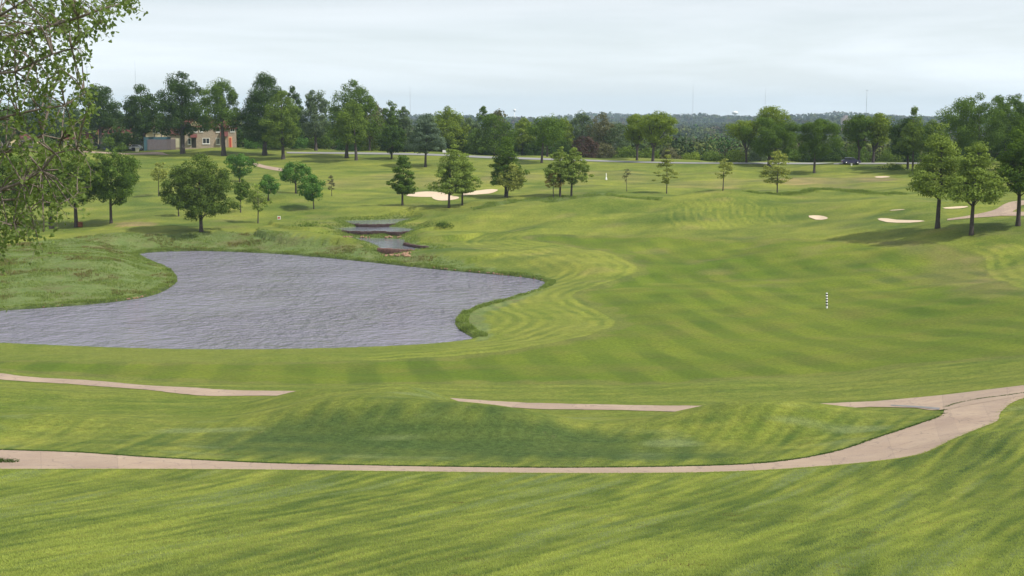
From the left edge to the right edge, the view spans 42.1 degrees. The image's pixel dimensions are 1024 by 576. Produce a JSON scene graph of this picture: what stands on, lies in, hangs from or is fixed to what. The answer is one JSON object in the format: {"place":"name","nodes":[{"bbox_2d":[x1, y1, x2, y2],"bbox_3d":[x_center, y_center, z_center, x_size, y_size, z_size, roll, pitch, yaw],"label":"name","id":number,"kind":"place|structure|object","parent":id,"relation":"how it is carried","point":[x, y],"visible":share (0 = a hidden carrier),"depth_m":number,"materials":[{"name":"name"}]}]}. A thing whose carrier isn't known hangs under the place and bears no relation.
{"place":"outdoors","nodes":[
{"label":"outdoors","id":0,"kind":"place"},
{"bbox_2d":[0,251,544,348],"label":"water","id":1,"kind":"structure","parent":0,"point":[223,300],"depth_m":148.54,"materials":[{"name":"grey liquid"}]},
{"bbox_2d":[337,227,410,231],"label":"water","id":2,"kind":"structure","parent":0,"point":[393,229],"depth_m":225.44,"materials":[{"name":"grey liquid"}]},
{"bbox_2d":[348,219,405,223],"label":"water","id":3,"kind":"structure","parent":0,"point":[390,221],"depth_m":236.73,"materials":[{"name":"grey liquid"}]},
{"bbox_2d":[357,238,430,248],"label":"water","id":4,"kind":"structure","parent":0,"point":[389,243],"depth_m":212.60,"materials":[{"name":"grey liquid"}]},
{"bbox_2d":[0,373,870,410],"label":"cart path","id":5,"kind":"structure","parent":0,"point":[197,391],"depth_m":86.51,"materials":[{"name":"concrete"}]},
{"bbox_2d":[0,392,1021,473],"bbox_3d":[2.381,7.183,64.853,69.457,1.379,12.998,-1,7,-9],"label":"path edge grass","id":6,"kind":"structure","parent":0,"point":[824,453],"depth_m":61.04,"materials":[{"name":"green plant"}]},
{"bbox_2d":[0,116,1023,575],"bbox_3d":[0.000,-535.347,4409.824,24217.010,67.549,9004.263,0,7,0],"label":"ground","id":7,"kind":"structure","parent":0,"point":[700,290],"depth_m":101.57,"materials":[{"name":"green plant"}]},
{"bbox_2d":[0,101,29,145],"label":"deciduous tree","id":8,"kind":"object","parent":7,"relation":"on","point":[2,114],"visible":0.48,"depth_m":396.24,"materials":[{"name":"green plant"}]},
{"bbox_2d":[0,153,46,222],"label":"deciduous tree","id":9,"kind":"object","parent":7,"relation":"on","point":[3,170],"visible":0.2,"depth_m":234.25,"materials":[{"name":"green plant"}]},
{"bbox_2d":[22,94,68,139],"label":"deciduous tree","id":10,"kind":"object","parent":7,"relation":"on","point":[29,117],"visible":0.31,"depth_m":402.96,"materials":[{"name":"green plant"}]},
{"bbox_2d":[27,153,74,228],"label":"deciduous tree","id":11,"kind":"object","parent":7,"relation":"on","point":[56,189],"visible":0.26,"depth_m":232.12,"materials":[{"name":"green plant"}]},
{"bbox_2d":[0,0,147,311],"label":"cottonwood tree","id":12,"kind":"object","parent":7,"relation":"on","point":[68,9],"visible":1,"depth_m":21.05,"materials":[{"name":"green plant"}]},
{"bbox_2d":[43,147,107,226],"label":"deciduous tree","id":13,"kind":"object","parent":7,"relation":"on","point":[86,184],"visible":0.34,"depth_m":233.18,"materials":[{"name":"green plant"}]},
{"bbox_2d":[65,83,124,143],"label":"deciduous tree","id":14,"kind":"object","parent":7,"relation":"on","point":[107,117],"visible":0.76,"depth_m":410.97,"materials":[{"name":"green plant"}]},
{"bbox_2d":[78,148,141,223],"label":"deciduous tree","id":15,"kind":"object","parent":7,"relation":"on","point":[125,180],"visible":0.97,"depth_m":233.10,"materials":[{"name":"green plant"}]},
{"bbox_2d":[101,124,133,151],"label":"shrub","id":16,"kind":"object","parent":7,"relation":"on","point":[114,143],"visible":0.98,"depth_m":393.22,"materials":[{"name":"green plant"}]},
{"bbox_2d":[118,84,163,150],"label":"deciduous tree","id":17,"kind":"object","parent":7,"relation":"on","point":[131,106],"visible":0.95,"depth_m":392.68,"materials":[{"name":"green plant"}]},
{"bbox_2d":[144,124,170,150],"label":"gabled building","id":18,"kind":"structure","parent":7,"relation":"on","point":[153,135],"depth_m":395.08,"materials":[{"name":"teal paint"}]},
{"bbox_2d":[150,162,170,195],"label":"young tree","id":19,"kind":"object","parent":7,"relation":"on","point":[162,173],"visible":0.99,"depth_m":268.20,"materials":[{"name":"green plant"}]},
{"bbox_2d":[147,139,175,149],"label":"wooden fence","id":20,"kind":"object","parent":7,"relation":"on","point":[161,144],"visible":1,"depth_m":393.73,"materials":[{"name":"grey wood"}]},
{"bbox_2d":[142,71,217,153],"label":"deciduous tree","id":21,"kind":"object","parent":7,"relation":"on","point":[182,112],"visible":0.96,"depth_m":376.64,"materials":[{"name":"green plant"}]},
{"bbox_2d":[159,152,241,231],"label":"deciduous tree","id":22,"kind":"object","parent":7,"relation":"on","point":[197,200],"visible":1,"depth_m":219.92,"materials":[{"name":"green plant"}]},
{"bbox_2d":[170,118,236,149],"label":"stone house","id":23,"kind":"structure","parent":7,"relation":"on","point":[210,138],"depth_m":396.80,"materials":[{"name":"beige stone"}]},
{"bbox_2d":[0,232,432,303],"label":"sedge","id":24,"kind":"object","parent":7,"relation":"on","point":[164,274],"visible":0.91,"depth_m":191.19,"materials":[{"name":"green plant"}]},
{"bbox_2d":[190,77,246,155],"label":"deciduous tree","id":25,"kind":"object","parent":7,"relation":"on","point":[220,110],"visible":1,"depth_m":367.18,"materials":[{"name":"green plant"}]},
{"bbox_2d":[223,153,258,181],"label":"deciduous tree","id":26,"kind":"object","parent":7,"relation":"on","point":[240,159],"visible":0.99,"depth_m":294.44,"materials":[{"name":"green plant"}]},
{"bbox_2d":[232,178,250,212],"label":"deciduous tree","id":27,"kind":"object","parent":7,"relation":"on","point":[239,189],"visible":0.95,"depth_m":245.93,"materials":[{"name":"green plant"}]},
{"bbox_2d":[0,228,505,305],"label":"rough grass","id":28,"kind":"structure","parent":7,"relation":"on","point":[109,254],"depth_m":182.63,"materials":[{"name":"green plant"}]},
{"bbox_2d":[246,183,272,222],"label":"young tree","id":29,"kind":"object","parent":7,"relation":"on","point":[253,194],"visible":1,"depth_m":234.69,"materials":[{"name":"green plant"}]},
{"bbox_2d":[239,71,298,154],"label":"deciduous tree","id":30,"kind":"object","parent":7,"relation":"on","point":[255,106],"visible":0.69,"depth_m":369.06,"materials":[{"name":"green plant"}]},
{"bbox_2d":[258,174,280,200],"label":"deciduous tree","id":31,"kind":"object","parent":7,"relation":"on","point":[267,183],"visible":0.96,"depth_m":256.72,"materials":[{"name":"green plant"}]},
{"bbox_2d":[1,247,555,337],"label":"reeds","id":32,"kind":"object","parent":7,"relation":"on","point":[462,316],"visible":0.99,"depth_m":166.36,"materials":[{"name":"green plant"}]},
{"bbox_2d":[258,90,301,158],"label":"deciduous tree","id":33,"kind":"object","parent":7,"relation":"on","point":[277,118],"visible":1,"depth_m":353.92,"materials":[{"name":"green plant"}]},
{"bbox_2d":[284,85,304,148],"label":"deciduous tree","id":34,"kind":"object","parent":7,"relation":"on","point":[296,98],"visible":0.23,"depth_m":399.65,"materials":[{"name":"green plant"}]},
{"bbox_2d":[278,160,313,193],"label":"deciduous tree","id":35,"kind":"object","parent":7,"relation":"on","point":[301,169],"visible":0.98,"depth_m":271.11,"materials":[{"name":"green plant"}]},
{"bbox_2d":[288,136,310,148],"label":"shrub","id":36,"kind":"object","parent":7,"relation":"on","point":[304,142],"visible":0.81,"depth_m":400.27,"materials":[{"name":"green plant"}]},
{"bbox_2d":[296,173,325,208],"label":"deciduous tree","id":37,"kind":"object","parent":7,"relation":"on","point":[308,190],"visible":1,"depth_m":248.94,"materials":[{"name":"green plant"}]},
{"bbox_2d":[298,89,330,150],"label":"deciduous tree","id":38,"kind":"object","parent":7,"relation":"on","point":[312,105],"visible":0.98,"depth_m":388.40,"materials":[{"name":"green plant"}]},
{"bbox_2d":[308,134,339,149],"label":"shrub","id":39,"kind":"object","parent":7,"relation":"on","point":[327,141],"visible":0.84,"depth_m":400.24,"materials":[{"name":"green plant"}]},
{"bbox_2d":[329,98,369,159],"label":"deciduous tree","id":40,"kind":"object","parent":7,"relation":"on","point":[347,123],"visible":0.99,"depth_m":342.13,"materials":[{"name":"green plant"}]},
{"bbox_2d":[324,78,387,157],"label":"deciduous tree","id":41,"kind":"object","parent":7,"relation":"on","point":[366,100],"visible":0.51,"depth_m":355.40,"materials":[{"name":"green plant"}]},
{"bbox_2d":[360,139,385,150],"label":"shrub","id":42,"kind":"object","parent":7,"relation":"on","point":[374,144],"visible":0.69,"depth_m":398.00,"materials":[{"name":"green plant"}]},
{"bbox_2d":[366,102,385,150],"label":"deciduous tree","id":43,"kind":"object","parent":7,"relation":"on","point":[379,111],"visible":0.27,"depth_m":394.79,"materials":[{"name":"green plant"}]},
{"bbox_2d":[342,230,409,235],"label":"retaining wall","id":44,"kind":"structure","parent":7,"relation":"on","point":[378,232],"depth_m":221.43,"materials":[{"name":"stone"}]},
{"bbox_2d":[318,211,450,254],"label":"reeds","id":45,"kind":"object","parent":7,"relation":"on","point":[340,220],"visible":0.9,"depth_m":224.82,"materials":[{"name":"green plant"}]},
{"bbox_2d":[373,125,406,158],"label":"deciduous tree","id":46,"kind":"object","parent":7,"relation":"on","point":[395,133],"visible":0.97,"depth_m":347.66,"materials":[{"name":"green plant"}]},
{"bbox_2d":[379,100,403,148],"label":"poplar tree","id":47,"kind":"object","parent":7,"relation":"on","point":[391,119],"visible":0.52,"depth_m":395.48,"materials":[{"name":"green plant"}]},
{"bbox_2d":[386,155,418,204],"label":"oak tree","id":48,"kind":"object","parent":7,"relation":"on","point":[404,186],"visible":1,"depth_m":250.70,"materials":[{"name":"green plant"}]},
{"bbox_2d":[394,106,413,151],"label":"poplar tree","id":49,"kind":"object","parent":7,"relation":"on","point":[408,123],"visible":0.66,"depth_m":398.16,"materials":[{"name":"green plant"}]},
{"bbox_2d":[403,113,446,166],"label":"deciduous tree","id":50,"kind":"object","parent":7,"relation":"on","point":[430,129],"visible":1,"depth_m":329.74,"materials":[{"name":"green plant"}]},
{"bbox_2d":[407,191,444,196],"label":"sand bunker","id":51,"kind":"object","parent":7,"relation":"on","point":[427,194],"visible":0.94,"depth_m":270.96},
{"bbox_2d":[429,105,470,149],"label":"deciduous tree","id":52,"kind":"object","parent":7,"relation":"on","point":[443,122],"visible":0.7,"depth_m":393.09,"materials":[{"name":"green plant"}]},
{"bbox_2d":[425,144,476,207],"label":"oak tree","id":53,"kind":"object","parent":7,"relation":"on","point":[455,162],"visible":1,"depth_m":246.09,"materials":[{"name":"green plant"}]},
{"bbox_2d":[449,132,472,154],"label":"shrub","id":54,"kind":"object","parent":7,"relation":"on","point":[464,148],"visible":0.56,"depth_m":393.75,"materials":[{"name":"green plant"}]},
{"bbox_2d":[450,116,482,152],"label":"deciduous tree","id":55,"kind":"object","parent":7,"relation":"on","point":[473,124],"visible":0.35,"depth_m":399.81,"materials":[{"name":"green plant"}]},
{"bbox_2d":[451,152,483,205],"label":"oak tree","id":56,"kind":"object","parent":7,"relation":"on","point":[471,168],"visible":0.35,"depth_m":249.66,"materials":[{"name":"green plant"}]},
{"bbox_2d":[465,113,518,155],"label":"deciduous tree","id":57,"kind":"object","parent":7,"relation":"on","point":[475,137],"visible":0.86,"depth_m":381.72,"materials":[{"name":"green plant"}]},
{"bbox_2d":[487,136,529,196],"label":"oak tree","id":58,"kind":"object","parent":7,"relation":"on","point":[504,161],"visible":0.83,"depth_m":262.54,"materials":[{"name":"green plant"}]},
{"bbox_2d":[4,111,1017,161],"bbox_3d":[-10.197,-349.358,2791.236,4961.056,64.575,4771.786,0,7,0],"label":"distant woods","id":59,"kind":"object","parent":7,"relation":"on","point":[699,136],"visible":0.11,"depth_m":1164.45,"materials":[{"name":"green plant"}]},
{"bbox_2d":[495,162,526,197],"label":"oak tree","id":60,"kind":"object","parent":7,"relation":"on","point":[517,186],"visible":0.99,"depth_m":260.50,"materials":[{"name":"green plant"}]},
{"bbox_2d":[63,408,972,575],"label":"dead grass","id":61,"kind":"structure","parent":7,"relation":"on","point":[591,507],"depth_m":37.59,"materials":[{"name":"plant"}]},
{"bbox_2d":[512,117,536,155],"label":"deciduous tree","id":62,"kind":"object","parent":7,"relation":"on","point":[522,124],"visible":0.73,"depth_m":391.79,"materials":[{"name":"green plant"}]},
{"bbox_2d":[523,138,545,155],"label":"shrub","id":63,"kind":"object","parent":7,"relation":"on","point":[528,149],"visible":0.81,"depth_m":390.42,"materials":[{"name":"green plant"}]},
{"bbox_2d":[525,113,567,162],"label":"deciduous tree","id":64,"kind":"object","parent":7,"relation":"on","point":[554,129],"visible":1,"depth_m":336.83,"materials":[{"name":"green plant"}]},
{"bbox_2d":[542,146,572,196],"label":"oak tree","id":65,"kind":"object","parent":7,"relation":"on","point":[557,156],"visible":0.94,"depth_m":258.44,"materials":[{"name":"green plant"}]},
{"bbox_2d":[544,138,576,155],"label":"shrub","id":66,"kind":"object","parent":7,"relation":"on","point":[563,144],"visible":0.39,"depth_m":388.17,"materials":[{"name":"green plant"}]},
{"bbox_2d":[558,116,574,149],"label":"deciduous tree","id":67,"kind":"object","parent":7,"relation":"on","point":[569,129],"visible":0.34,"depth_m":393.87,"materials":[{"name":"green plant"}]},
{"bbox_2d":[559,147,593,196],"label":"oak tree","id":68,"kind":"object","parent":7,"relation":"on","point":[575,156],"visible":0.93,"depth_m":259.30,"materials":[{"name":"green plant"}]},
{"bbox_2d":[568,110,596,157],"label":"deciduous tree","id":69,"kind":"object","parent":7,"relation":"on","point":[577,131],"visible":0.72,"depth_m":395.96,"materials":[{"name":"green plant"}]},
{"bbox_2d":[571,135,599,157],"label":"shrub","id":70,"kind":"object","parent":7,"relation":"on","point":[581,146],"visible":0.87,"depth_m":375.57,"materials":[{"name":"brown plant"}]},
{"bbox_2d":[586,142,617,157],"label":"shrub","id":71,"kind":"object","parent":7,"relation":"on","point":[603,150],"visible":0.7,"depth_m":385.16,"materials":[{"name":"green plant"}]},
{"bbox_2d":[585,112,620,155],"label":"deciduous tree","id":72,"kind":"object","parent":7,"relation":"on","point":[600,127],"visible":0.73,"depth_m":391.77,"materials":[{"name":"green plant"}]},
{"bbox_2d":[603,123,633,152],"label":"deciduous tree","id":73,"kind":"object","parent":7,"relation":"on","point":[620,143],"visible":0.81,"depth_m":388.80,"materials":[{"name":"green plant"}]},
{"bbox_2d":[612,146,639,157],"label":"shrub","id":74,"kind":"object","parent":7,"relation":"on","point":[627,152],"visible":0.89,"depth_m":381.35,"materials":[{"name":"green plant"}]},
{"bbox_2d":[623,113,647,159],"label":"deciduous tree","id":75,"kind":"object","parent":7,"relation":"on","point":[635,136],"visible":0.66,"depth_m":358.67,"materials":[{"name":"green plant"}]},
{"bbox_2d":[631,110,677,160],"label":"deciduous tree","id":76,"kind":"object","parent":7,"relation":"on","point":[660,125],"visible":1,"depth_m":347.25,"materials":[{"name":"green plant"}]},
{"bbox_2d":[652,150,679,193],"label":"young tree","id":77,"kind":"object","parent":7,"relation":"on","point":[666,163],"visible":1,"depth_m":260.75,"materials":[{"name":"green plant"}]},
{"bbox_2d":[471,187,910,210],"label":"long grass","id":78,"kind":"structure","parent":7,"relation":"on","point":[562,197],"depth_m":244.02,"materials":[{"name":"green plant"}]},
{"bbox_2d":[702,150,726,161],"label":"shrub","id":79,"kind":"object","parent":7,"relation":"on","point":[713,156],"visible":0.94,"depth_m":377.04,"materials":[{"name":"green plant"}]},
{"bbox_2d":[715,159,733,190],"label":"young tree","id":80,"kind":"object","parent":7,"relation":"on","point":[725,164],"visible":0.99,"depth_m":233.41,"materials":[{"name":"green plant"}]},
{"bbox_2d":[718,148,748,161],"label":"shrub","id":81,"kind":"object","parent":7,"relation":"on","point":[734,153],"visible":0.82,"depth_m":374.95,"materials":[{"name":"green plant"}]},
{"bbox_2d":[725,120,762,162],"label":"deciduous tree","id":82,"kind":"object","parent":7,"relation":"on","point":[735,128],"visible":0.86,"depth_m":331.67,"materials":[{"name":"green plant"}]},
{"bbox_2d":[739,116,800,166],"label":"deciduous tree","id":83,"kind":"object","parent":7,"relation":"on","point":[774,136],"visible":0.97,"depth_m":326.26,"materials":[{"name":"green plant"}]},
{"bbox_2d":[756,105,791,159],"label":"deciduous tree","id":84,"kind":"object","parent":7,"relation":"on","point":[777,116],"visible":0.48,"depth_m":367.00,"materials":[{"name":"green plant"}]},
{"bbox_2d":[758,150,792,192],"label":"young tree","id":85,"kind":"object","parent":7,"relation":"on","point":[776,160],"visible":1,"depth_m":237.93,"materials":[{"name":"green plant"}]},
{"bbox_2d":[772,147,804,161],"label":"shrub","id":86,"kind":"object","parent":7,"relation":"on","point":[796,155],"visible":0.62,"depth_m":369.05,"materials":[{"name":"green plant"}]},
{"bbox_2d":[795,118,844,172],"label":"deciduous tree","id":87,"kind":"object","parent":7,"relation":"on","point":[816,129],"visible":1,"depth_m":309.37,"materials":[{"name":"green plant"}]},
{"bbox_2d":[821,143,848,161],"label":"shrub","id":88,"kind":"object","parent":7,"relation":"on","point":[830,157],"visible":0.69,"depth_m":366.73,"materials":[{"name":"green plant"}]},
{"bbox_2d":[839,113,875,159],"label":"deciduous tree","id":89,"kind":"object","parent":7,"relation":"on","point":[856,125],"visible":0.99,"depth_m":324.30,"materials":[{"name":"green plant"}]},
{"bbox_2d":[844,143,871,161],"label":"shrub","id":90,"kind":"object","parent":7,"relation":"on","point":[854,153],"visible":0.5,"depth_m":369.36,"materials":[{"name":"green plant"}]},
{"bbox_2d":[865,112,894,162],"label":"deciduous tree","id":91,"kind":"object","parent":7,"relation":"on","point":[879,129],"visible":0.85,"depth_m":324.77,"materials":[{"name":"green plant"}]},
{"bbox_2d":[876,148,906,161],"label":"shrub","id":92,"kind":"object","parent":7,"relation":"on","point":[888,156],"visible":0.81,"depth_m":363.07,"materials":[{"name":"green plant"}]},
{"bbox_2d":[886,116,930,168],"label":"deciduous tree","id":93,"kind":"object","parent":7,"relation":"on","point":[895,131],"visible":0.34,"depth_m":312.68,"materials":[{"name":"green plant"}]},
{"bbox_2d":[892,106,931,171],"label":"tree","id":94,"kind":"object","parent":7,"relation":"on","point":[912,133],"visible":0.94,"depth_m":303.70,"materials":[{"name":"green plant"}]},
{"bbox_2d":[921,119,947,153],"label":"deciduous tree","id":95,"kind":"object","parent":7,"relation":"on","point":[929,124],"visible":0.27,"depth_m":326.88,"materials":[{"name":"green plant"}]},
{"bbox_2d":[906,122,972,228],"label":"oak tree","id":96,"kind":"object","parent":7,"relation":"on","point":[925,184],"visible":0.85,"depth_m":184.07,"materials":[{"name":"green plant"}]},
{"bbox_2d":[933,141,1009,235],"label":"oak tree","id":97,"kind":"object","parent":7,"relation":"on","point":[976,185],"visible":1,"depth_m":176.38,"materials":[{"name":"green plant"}]},
{"bbox_2d":[932,92,1018,153],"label":"deciduous tree","id":98,"kind":"object","parent":7,"relation":"on","point":[967,135],"visible":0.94,"depth_m":294.83,"materials":[{"name":"green plant"}]},
{"bbox_2d":[984,93,1023,150],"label":"deciduous tree","id":99,"kind":"object","parent":7,"relation":"on","point":[1008,142],"visible":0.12,"depth_m":314.57,"materials":[{"name":"green plant"}]},
{"bbox_2d":[989,117,1023,225],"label":"oak tree","id":100,"kind":"object","parent":7,"relation":"on","point":[1012,163],"visible":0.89,"depth_m":178.26,"materials":[{"name":"green plant"}]},
{"bbox_2d":[1011,95,1023,142],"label":"deciduous tree","id":101,"kind":"object","parent":7,"relation":"on","point":[1020,106],"visible":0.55,"depth_m":297.21,"materials":[{"name":"green plant"}]},
{"bbox_2d":[0,396,1023,472],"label":"cart path","id":102,"kind":"structure","parent":0,"point":[926,436],"depth_m":60.26,"materials":[{"name":"concrete"}]},
{"bbox_2d":[0,0,1023,118],"label":"sky","id":103,"kind":"structure","parent":0,"point":[534,58],"materials":[{"name":"white"}]},
{"bbox_2d":[287,152,921,163],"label":"road","id":104,"kind":"structure","parent":0,"point":[574,160],"depth_m":351.71,"materials":[{"name":"grey asphalt"}]},
{"bbox_2d":[865,385,1023,409],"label":"cart path","id":105,"kind":"structure","parent":0,"point":[940,401],"depth_m":76.48,"materials":[{"name":"concrete"}]},
{"bbox_2d":[947,200,1023,219],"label":"cart path","id":106,"kind":"structure","parent":0,"point":[1010,206],"depth_m":197.42,"materials":[{"name":"concrete"}]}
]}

